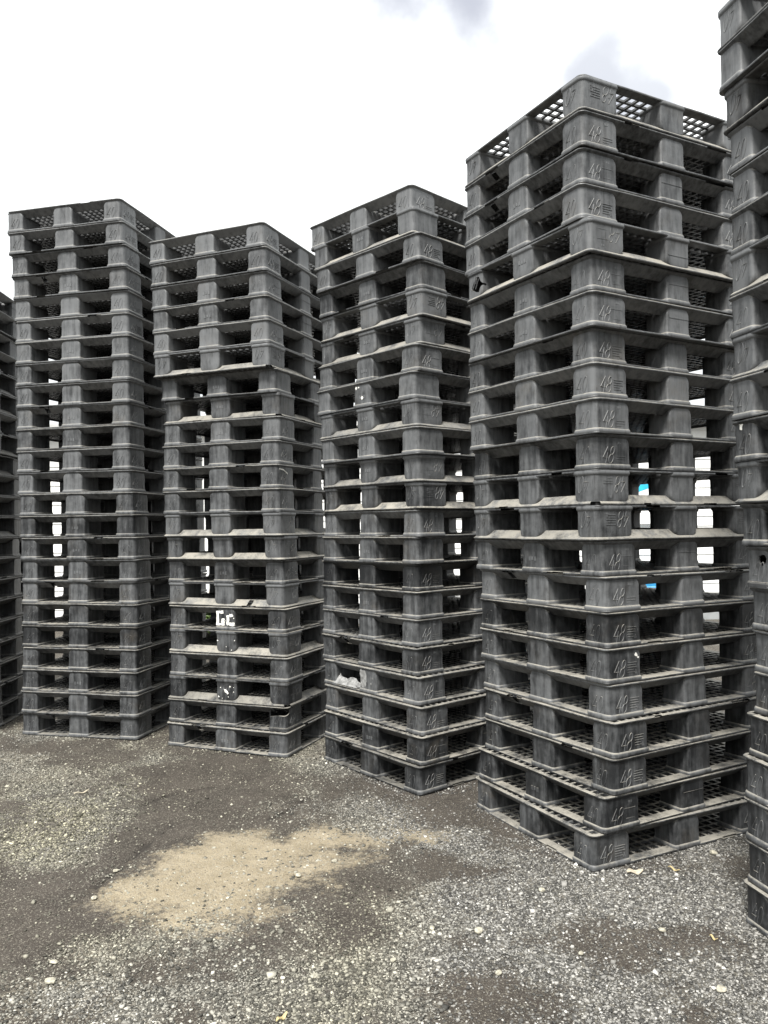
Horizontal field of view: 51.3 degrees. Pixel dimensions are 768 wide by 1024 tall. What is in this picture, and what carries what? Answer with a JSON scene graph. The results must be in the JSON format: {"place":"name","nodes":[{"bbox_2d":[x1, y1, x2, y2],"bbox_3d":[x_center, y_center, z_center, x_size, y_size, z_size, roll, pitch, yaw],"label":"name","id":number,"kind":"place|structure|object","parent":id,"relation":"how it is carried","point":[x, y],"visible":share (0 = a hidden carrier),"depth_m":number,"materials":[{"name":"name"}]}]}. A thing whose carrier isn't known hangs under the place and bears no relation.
{"place":"outdoors","nodes":[
{"label":"outdoors","id":0,"kind":"place"},
{"bbox_2d":[0,0,728,423],"label":"sky","id":1,"kind":"structure","parent":0,"point":[291,116],"materials":[{"name":"white"}]},
{"bbox_2d":[0,619,767,1023],"bbox_3d":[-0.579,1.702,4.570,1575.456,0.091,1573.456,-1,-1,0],"label":"ground","id":2,"kind":"structure","parent":0,"point":[20,943],"depth_m":3.58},
{"bbox_2d":[22,703,202,739],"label":"plastic pallet","id":3,"kind":"object","parent":2,"relation":"on","point":[126,728],"visible":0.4,"depth_m":6.18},
{"bbox_2d":[21,679,205,717],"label":"plastic pallet","id":4,"kind":"object","parent":3,"relation":"on","point":[105,705],"visible":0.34,"depth_m":6.17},
{"bbox_2d":[21,659,205,694],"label":"plastic pallet","id":5,"kind":"object","parent":4,"relation":"on","point":[109,682],"visible":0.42,"depth_m":6.17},
{"bbox_2d":[22,631,205,671],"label":"plastic pallet","id":6,"kind":"object","parent":5,"relation":"on","point":[124,660],"visible":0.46,"depth_m":6.19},
{"bbox_2d":[21,612,205,648],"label":"plastic pallet","id":7,"kind":"object","parent":6,"relation":"on","point":[104,637],"visible":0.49,"depth_m":6.19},
{"bbox_2d":[21,592,207,626],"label":"plastic pallet","id":8,"kind":"object","parent":7,"relation":"on","point":[126,615],"visible":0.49,"depth_m":6.19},
{"bbox_2d":[21,573,206,603],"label":"plastic pallet","id":9,"kind":"object","parent":8,"relation":"on","point":[98,592],"visible":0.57,"depth_m":6.20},
{"bbox_2d":[21,557,206,581],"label":"plastic pallet","id":10,"kind":"object","parent":9,"relation":"on","point":[120,570],"visible":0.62,"depth_m":6.18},
{"bbox_2d":[20,536,204,559],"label":"plastic pallet","id":11,"kind":"object","parent":10,"relation":"on","point":[98,548],"visible":0.73,"depth_m":6.18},
{"bbox_2d":[19,514,204,537],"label":"plastic pallet","id":12,"kind":"object","parent":11,"relation":"on","point":[132,525],"visible":0.91,"depth_m":6.21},
{"bbox_2d":[19,492,203,515],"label":"plastic pallet","id":13,"kind":"object","parent":12,"relation":"on","point":[106,503],"visible":0.74,"depth_m":6.21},
{"bbox_2d":[17,470,202,493],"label":"plastic pallet","id":14,"kind":"object","parent":13,"relation":"on","point":[103,481],"visible":0.62,"depth_m":6.23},
{"bbox_2d":[16,447,201,473],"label":"plastic pallet","id":15,"kind":"object","parent":14,"relation":"on","point":[116,458],"visible":0.56,"depth_m":6.23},
{"bbox_2d":[16,425,201,458],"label":"plastic pallet","id":16,"kind":"object","parent":15,"relation":"on","point":[105,436],"visible":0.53,"depth_m":6.23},
{"bbox_2d":[16,402,201,439],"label":"plastic pallet","id":17,"kind":"object","parent":16,"relation":"on","point":[122,413],"visible":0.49,"depth_m":6.24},
{"bbox_2d":[15,380,200,415],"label":"plastic pallet","id":18,"kind":"object","parent":17,"relation":"on","point":[116,391],"visible":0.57,"depth_m":6.23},
{"bbox_2d":[15,357,199,396],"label":"plastic pallet","id":19,"kind":"object","parent":18,"relation":"on","point":[97,370],"visible":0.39,"depth_m":6.21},
{"bbox_2d":[15,335,191,368],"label":"plastic pallet","id":20,"kind":"object","parent":19,"relation":"on","point":[99,347],"visible":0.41,"depth_m":6.20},
{"bbox_2d":[15,312,188,349],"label":"plastic pallet","id":21,"kind":"object","parent":20,"relation":"on","point":[123,323],"visible":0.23,"depth_m":6.21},
{"bbox_2d":[14,290,153,323],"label":"plastic pallet","id":22,"kind":"object","parent":21,"relation":"on","point":[87,304],"visible":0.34,"depth_m":6.21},
{"bbox_2d":[12,267,152,302],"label":"plastic pallet","id":23,"kind":"object","parent":22,"relation":"on","point":[97,280],"visible":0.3,"depth_m":6.19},
{"bbox_2d":[11,244,151,280],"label":"plastic pallet","id":24,"kind":"object","parent":23,"relation":"on","point":[75,260],"visible":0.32,"depth_m":6.18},
{"bbox_2d":[8,221,152,257],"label":"plastic pallet","id":25,"kind":"object","parent":24,"relation":"on","point":[76,237],"visible":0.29,"depth_m":6.16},
{"bbox_2d":[7,198,175,240],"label":"plastic pallet","id":26,"kind":"object","parent":25,"relation":"on","point":[89,212],"visible":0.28,"depth_m":6.18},
{"bbox_2d":[167,713,325,757],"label":"plastic pallet","id":27,"kind":"object","parent":2,"relation":"on","point":[240,740],"visible":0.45,"depth_m":5.76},
{"bbox_2d":[168,691,326,731],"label":"plastic pallet","id":28,"kind":"object","parent":27,"relation":"on","point":[278,719],"visible":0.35,"depth_m":5.79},
{"bbox_2d":[169,669,325,706],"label":"plastic pallet","id":29,"kind":"object","parent":28,"relation":"on","point":[264,693],"visible":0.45,"depth_m":5.79,"materials":[{"name":"grey plastic"}]},
{"bbox_2d":[169,646,324,682],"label":"plastic pallet","id":30,"kind":"object","parent":29,"relation":"on","point":[269,669],"visible":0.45,"depth_m":5.80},
{"bbox_2d":[169,623,323,657],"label":"plastic pallet","id":31,"kind":"object","parent":30,"relation":"on","point":[270,644],"visible":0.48,"depth_m":5.83,"materials":[{"name":"grey plastic"}]},
{"bbox_2d":[169,601,323,632],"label":"plastic pallet","id":32,"kind":"object","parent":31,"relation":"on","point":[275,620],"visible":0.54,"depth_m":5.86,"materials":[{"name":"grey plastic"}]},
{"bbox_2d":[168,578,323,607],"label":"plastic pallet","id":33,"kind":"object","parent":32,"relation":"on","point":[259,595],"visible":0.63,"depth_m":5.90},
{"bbox_2d":[168,557,323,583],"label":"plastic pallet","id":34,"kind":"object","parent":33,"relation":"on","point":[266,571],"visible":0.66,"depth_m":5.89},
{"bbox_2d":[166,535,323,559],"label":"plastic pallet","id":35,"kind":"object","parent":34,"relation":"on","point":[258,547],"visible":0.81,"depth_m":5.88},
{"bbox_2d":[164,512,324,536],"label":"plastic pallet","id":36,"kind":"object","parent":35,"relation":"on","point":[257,524],"visible":0.91,"depth_m":5.87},
{"bbox_2d":[163,488,325,513],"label":"plastic pallet","id":37,"kind":"object","parent":36,"relation":"on","point":[259,500],"visible":0.72,"depth_m":5.88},
{"bbox_2d":[163,464,325,491],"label":"plastic pallet","id":38,"kind":"object","parent":37,"relation":"on","point":[251,477],"visible":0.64,"depth_m":5.89,"materials":[{"name":"grey plastic"}]},
{"bbox_2d":[162,440,323,469],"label":"plastic pallet","id":39,"kind":"object","parent":38,"relation":"on","point":[259,453],"visible":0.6,"depth_m":5.89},
{"bbox_2d":[163,416,321,447],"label":"plastic pallet","id":40,"kind":"object","parent":39,"relation":"on","point":[282,428],"visible":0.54,"depth_m":5.90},
{"bbox_2d":[165,392,321,425],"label":"plastic pallet","id":41,"kind":"object","parent":40,"relation":"on","point":[262,405],"visible":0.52,"depth_m":5.91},
{"bbox_2d":[161,368,319,402],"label":"plastic pallet","id":42,"kind":"object","parent":41,"relation":"on","point":[257,381],"visible":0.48,"depth_m":5.90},
{"bbox_2d":[153,343,321,382],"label":"plastic pallet","id":43,"kind":"object","parent":42,"relation":"on","point":[233,359],"visible":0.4,"depth_m":5.87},
{"bbox_2d":[152,319,321,363],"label":"plastic pallet","id":44,"kind":"object","parent":43,"relation":"on","point":[251,332],"visible":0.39,"depth_m":5.88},
{"bbox_2d":[152,295,322,341],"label":"plastic pallet","id":45,"kind":"object","parent":44,"relation":"on","point":[236,310],"visible":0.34,"depth_m":5.89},
{"bbox_2d":[151,271,320,320],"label":"plastic pallet","id":46,"kind":"object","parent":45,"relation":"on","point":[233,287],"visible":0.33,"depth_m":5.89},
{"bbox_2d":[150,246,319,299],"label":"plastic pallet","id":47,"kind":"object","parent":46,"relation":"on","point":[244,261],"visible":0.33,"depth_m":5.87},
{"bbox_2d":[148,222,316,276],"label":"plastic pallet","id":48,"kind":"object","parent":47,"relation":"on","point":[235,238],"visible":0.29,"depth_m":5.86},
{"bbox_2d":[323,734,480,794],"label":"plastic pallet","id":49,"kind":"object","parent":2,"relation":"on","point":[424,780],"visible":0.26,"depth_m":5.06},
{"bbox_2d":[324,707,485,765],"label":"plastic pallet","id":50,"kind":"object","parent":49,"relation":"on","point":[425,750],"visible":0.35,"depth_m":5.08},
{"bbox_2d":[325,683,530,735],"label":"plastic pallet","id":51,"kind":"object","parent":50,"relation":"on","point":[428,719],"visible":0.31,"depth_m":5.12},
{"bbox_2d":[323,658,529,705],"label":"plastic pallet","id":52,"kind":"object","parent":51,"relation":"on","point":[433,687],"visible":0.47,"depth_m":5.16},
{"bbox_2d":[322,633,527,675],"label":"plastic pallet","id":53,"kind":"object","parent":52,"relation":"on","point":[418,661],"visible":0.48,"depth_m":5.21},
{"bbox_2d":[322,609,527,646],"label":"plastic pallet","id":54,"kind":"object","parent":53,"relation":"on","point":[421,632],"visible":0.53,"depth_m":5.26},
{"bbox_2d":[322,582,527,618],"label":"plastic pallet","id":55,"kind":"object","parent":54,"relation":"on","point":[414,604],"visible":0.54,"depth_m":5.27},
{"bbox_2d":[322,558,526,591],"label":"plastic pallet","id":56,"kind":"object","parent":55,"relation":"on","point":[416,577],"visible":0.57,"depth_m":5.29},
{"bbox_2d":[322,535,522,563],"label":"plastic pallet","id":57,"kind":"object","parent":56,"relation":"on","point":[419,550],"visible":0.6,"depth_m":5.26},
{"bbox_2d":[323,510,520,536],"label":"plastic pallet","id":58,"kind":"object","parent":57,"relation":"on","point":[411,523],"visible":0.88,"depth_m":5.26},
{"bbox_2d":[324,482,518,512],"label":"plastic pallet","id":59,"kind":"object","parent":58,"relation":"on","point":[414,496],"visible":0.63,"depth_m":5.24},
{"bbox_2d":[323,454,518,488],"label":"plastic pallet","id":60,"kind":"object","parent":59,"relation":"on","point":[419,468],"visible":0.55,"depth_m":5.23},
{"bbox_2d":[321,426,516,463],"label":"plastic pallet","id":61,"kind":"object","parent":60,"relation":"on","point":[411,440],"visible":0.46,"depth_m":5.21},
{"bbox_2d":[320,398,516,439],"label":"plastic pallet","id":62,"kind":"object","parent":61,"relation":"on","point":[410,413],"visible":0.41,"depth_m":5.21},
{"bbox_2d":[317,371,515,415],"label":"plastic pallet","id":63,"kind":"object","parent":62,"relation":"on","point":[411,385],"visible":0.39,"depth_m":5.22,"materials":[{"name":"grey plastic"}]},
{"bbox_2d":[318,343,513,391],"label":"plastic pallet","id":64,"kind":"object","parent":63,"relation":"on","point":[426,358],"visible":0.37,"depth_m":5.22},
{"bbox_2d":[321,316,470,366],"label":"plastic pallet","id":65,"kind":"object","parent":64,"relation":"on","point":[426,330],"visible":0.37,"depth_m":5.25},
{"bbox_2d":[321,288,470,343],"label":"plastic pallet","id":66,"kind":"object","parent":65,"relation":"on","point":[428,303],"visible":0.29,"depth_m":5.23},
{"bbox_2d":[318,260,468,319],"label":"plastic pallet","id":67,"kind":"object","parent":66,"relation":"on","point":[414,276],"visible":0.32,"depth_m":5.22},
{"bbox_2d":[315,232,466,294],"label":"plastic pallet","id":68,"kind":"object","parent":67,"relation":"on","point":[402,251],"visible":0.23,"depth_m":5.20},
{"bbox_2d":[313,206,465,272],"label":"plastic pallet","id":69,"kind":"object","parent":68,"relation":"on","point":[410,220],"visible":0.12,"depth_m":5.25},
{"bbox_2d":[310,184,466,252],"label":"plastic pallet","id":70,"kind":"object","parent":69,"relation":"on","point":[369,212],"visible":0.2,"depth_m":5.32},
{"bbox_2d":[476,776,747,871],"bbox_3d":[1.284,1.587,4.400,1.219,0.172,1.016,0,-1,-26],"label":"plastic pallet","id":71,"kind":"object","parent":2,"relation":"on","point":[594,851],"visible":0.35,"depth_m":4.01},
{"bbox_2d":[478,746,746,833],"bbox_3d":[1.304,1.417,4.425,1.219,0.174,1.016,0,-1,-29],"label":"plastic pallet","id":72,"kind":"object","parent":71,"relation":"on","point":[603,813],"visible":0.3,"depth_m":4.04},
{"bbox_2d":[485,718,750,794],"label":"plastic pallet","id":73,"kind":"object","parent":72,"relation":"on","point":[609,776],"visible":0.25,"depth_m":4.07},
{"bbox_2d":[484,687,755,758],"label":"plastic pallet","id":74,"kind":"object","parent":73,"relation":"on","point":[622,738],"visible":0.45,"depth_m":4.08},
{"bbox_2d":[482,657,755,720],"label":"plastic pallet","id":75,"kind":"object","parent":74,"relation":"on","point":[615,702],"visible":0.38,"depth_m":4.12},
{"bbox_2d":[480,627,756,684],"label":"plastic pallet","id":76,"kind":"object","parent":75,"relation":"on","point":[623,664],"visible":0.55,"depth_m":4.12,"materials":[{"name":"grey plastic"}]},
{"bbox_2d":[480,598,753,648],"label":"plastic pallet","id":77,"kind":"object","parent":76,"relation":"on","point":[607,630],"visible":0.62,"depth_m":4.12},
{"bbox_2d":[480,568,753,611],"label":"plastic pallet","id":78,"kind":"object","parent":77,"relation":"on","point":[619,593],"visible":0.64,"depth_m":4.12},
{"bbox_2d":[475,537,748,575],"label":"plastic pallet","id":79,"kind":"object","parent":78,"relation":"on","point":[612,558],"visible":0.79,"depth_m":4.14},
{"bbox_2d":[474,505,743,540],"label":"plastic pallet","id":80,"kind":"object","parent":79,"relation":"on","point":[598,523],"visible":0.95,"depth_m":4.12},
{"bbox_2d":[473,469,740,509],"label":"plastic pallet","id":81,"kind":"object","parent":80,"relation":"on","point":[596,487],"visible":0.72,"depth_m":4.14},
{"bbox_2d":[473,434,737,479],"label":"plastic pallet","id":82,"kind":"object","parent":81,"relation":"on","point":[601,452],"visible":0.7,"depth_m":4.15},
{"bbox_2d":[468,397,735,450],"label":"plastic pallet","id":83,"kind":"object","parent":82,"relation":"on","point":[600,415],"visible":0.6,"depth_m":4.13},
{"bbox_2d":[468,362,732,421],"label":"plastic pallet","id":84,"kind":"object","parent":83,"relation":"on","point":[589,380],"visible":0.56,"depth_m":4.15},
{"bbox_2d":[469,327,734,391],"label":"plastic pallet","id":85,"kind":"object","parent":84,"relation":"on","point":[587,345],"visible":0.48,"depth_m":4.18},
{"bbox_2d":[468,290,733,363],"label":"plastic pallet","id":86,"kind":"object","parent":85,"relation":"on","point":[595,308],"visible":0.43,"depth_m":4.13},
{"bbox_2d":[468,254,732,332],"bbox_3d":[1.258,-1.128,4.507,1.219,0.173,1.016,0,-1,-29],"label":"plastic pallet","id":87,"kind":"object","parent":86,"relation":"on","point":[599,273],"visible":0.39,"depth_m":4.12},
{"bbox_2d":[467,216,732,304],"bbox_3d":[1.245,-1.296,4.476,1.219,0.173,1.016,0,-1,-29],"label":"plastic pallet","id":88,"kind":"object","parent":87,"relation":"on","point":[588,235],"visible":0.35,"depth_m":4.09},
{"bbox_2d":[465,183,732,277],"bbox_3d":[1.230,-1.467,4.502,1.219,0.172,1.016,0,-1,-28],"label":"plastic pallet","id":89,"kind":"object","parent":88,"relation":"on","point":[572,204],"visible":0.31,"depth_m":4.12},
{"bbox_2d":[464,147,733,246],"bbox_3d":[1.230,-1.637,4.502,1.219,0.174,1.016,0,-1,-28],"label":"plastic pallet","id":90,"kind":"object","parent":89,"relation":"on","point":[584,165],"visible":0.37,"depth_m":4.10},
{"bbox_2d":[465,110,732,216],"bbox_3d":[1.233,-1.807,4.488,1.219,0.173,1.016,0,-1,-28],"label":"plastic pallet","id":91,"kind":"object","parent":90,"relation":"on","point":[594,131],"visible":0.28,"depth_m":4.08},
{"bbox_2d":[465,74,730,187],"bbox_3d":[1.232,-1.975,4.489,1.219,0.173,1.016,0,-1,-28],"label":"plastic pallet","id":92,"kind":"object","parent":91,"relation":"on","point":[586,92],"visible":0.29,"depth_m":4.08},
{"bbox_2d":[744,878,767,937],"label":"plastic pallet","id":93,"kind":"object","parent":2,"relation":"on","point":[757,917],"visible":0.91,"depth_m":3.17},
{"bbox_2d":[746,838,767,893],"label":"plastic pallet","id":94,"kind":"object","parent":93,"relation":"on","point":[758,873],"visible":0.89,"depth_m":3.18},
{"bbox_2d":[744,796,767,850],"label":"plastic pallet","id":95,"kind":"object","parent":94,"relation":"on","point":[757,833],"visible":0.86,"depth_m":3.18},
{"bbox_2d":[743,753,767,807],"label":"plastic pallet","id":96,"kind":"object","parent":95,"relation":"on","point":[757,781],"visible":0.92,"depth_m":3.18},
{"bbox_2d":[747,711,767,761],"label":"plastic pallet","id":97,"kind":"object","parent":96,"relation":"on","point":[759,736],"visible":0.95,"depth_m":3.20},
{"bbox_2d":[754,671,767,716],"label":"plastic pallet","id":98,"kind":"object","parent":97,"relation":"on","point":[761,707],"visible":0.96,"depth_m":3.21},
{"bbox_2d":[752,629,767,673],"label":"plastic pallet","id":99,"kind":"object","parent":98,"relation":"on","point":[761,665],"visible":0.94,"depth_m":3.22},
{"bbox_2d":[750,587,767,630],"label":"plastic pallet","id":100,"kind":"object","parent":99,"relation":"on","point":[760,622],"visible":0.92,"depth_m":3.21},
{"bbox_2d":[745,546,767,588],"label":"plastic pallet","id":101,"kind":"object","parent":100,"relation":"on","point":[758,565],"visible":0.95,"depth_m":3.21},
{"bbox_2d":[740,503,767,545],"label":"plastic pallet","id":102,"kind":"object","parent":101,"relation":"on","point":[755,518],"visible":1,"depth_m":3.19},
{"bbox_2d":[735,459,767,503],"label":"plastic pallet","id":103,"kind":"object","parent":102,"relation":"on","point":[752,481],"visible":0.99,"depth_m":3.17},
{"bbox_2d":[732,415,767,462],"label":"plastic pallet","id":104,"kind":"object","parent":103,"relation":"on","point":[751,439],"visible":0.99,"depth_m":3.17,"materials":[{"name":"grey plastic"}]},
{"bbox_2d":[729,370,767,420],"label":"plastic pallet","id":105,"kind":"object","parent":104,"relation":"on","point":[750,395],"visible":0.92,"depth_m":3.16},
{"bbox_2d":[731,326,767,378],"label":"plastic pallet","id":106,"kind":"object","parent":105,"relation":"on","point":[751,352],"visible":0.88,"depth_m":3.17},
{"bbox_2d":[729,281,767,338],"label":"plastic pallet","id":107,"kind":"object","parent":106,"relation":"on","point":[749,310],"visible":0.86,"depth_m":3.17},
{"bbox_2d":[729,237,767,297],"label":"plastic pallet","id":108,"kind":"object","parent":107,"relation":"on","point":[749,267],"visible":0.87,"depth_m":3.17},
{"bbox_2d":[729,193,767,255],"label":"plastic pallet","id":109,"kind":"object","parent":108,"relation":"on","point":[750,224],"visible":0.72,"depth_m":3.18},
{"bbox_2d":[731,150,767,213],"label":"plastic pallet","id":110,"kind":"object","parent":109,"relation":"on","point":[750,182],"visible":0.67,"depth_m":3.18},
{"bbox_2d":[727,106,767,176],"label":"plastic pallet","id":111,"kind":"object","parent":110,"relation":"on","point":[748,137],"visible":0.73,"depth_m":3.18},
{"bbox_2d":[724,57,767,135],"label":"plastic pallet","id":112,"kind":"object","parent":111,"relation":"on","point":[746,97],"visible":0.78,"depth_m":3.18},
{"bbox_2d":[719,6,767,95],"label":"plastic pallet","id":113,"kind":"object","parent":112,"relation":"on","point":[743,52],"visible":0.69,"depth_m":3.18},
{"bbox_2d":[717,0,767,55],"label":"plastic pallet","id":114,"kind":"object","parent":113,"relation":"on","point":[735,17],"visible":0.59,"depth_m":3.20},
{"bbox_2d":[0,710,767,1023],"bbox_3d":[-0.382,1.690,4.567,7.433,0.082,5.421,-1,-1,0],"label":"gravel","id":115,"kind":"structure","parent":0,"point":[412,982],"depth_m":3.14,"materials":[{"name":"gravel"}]},
{"bbox_2d":[50,421,739,619],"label":"white building","id":116,"kind":"structure","parent":0,"point":[704,519],"depth_m":12.99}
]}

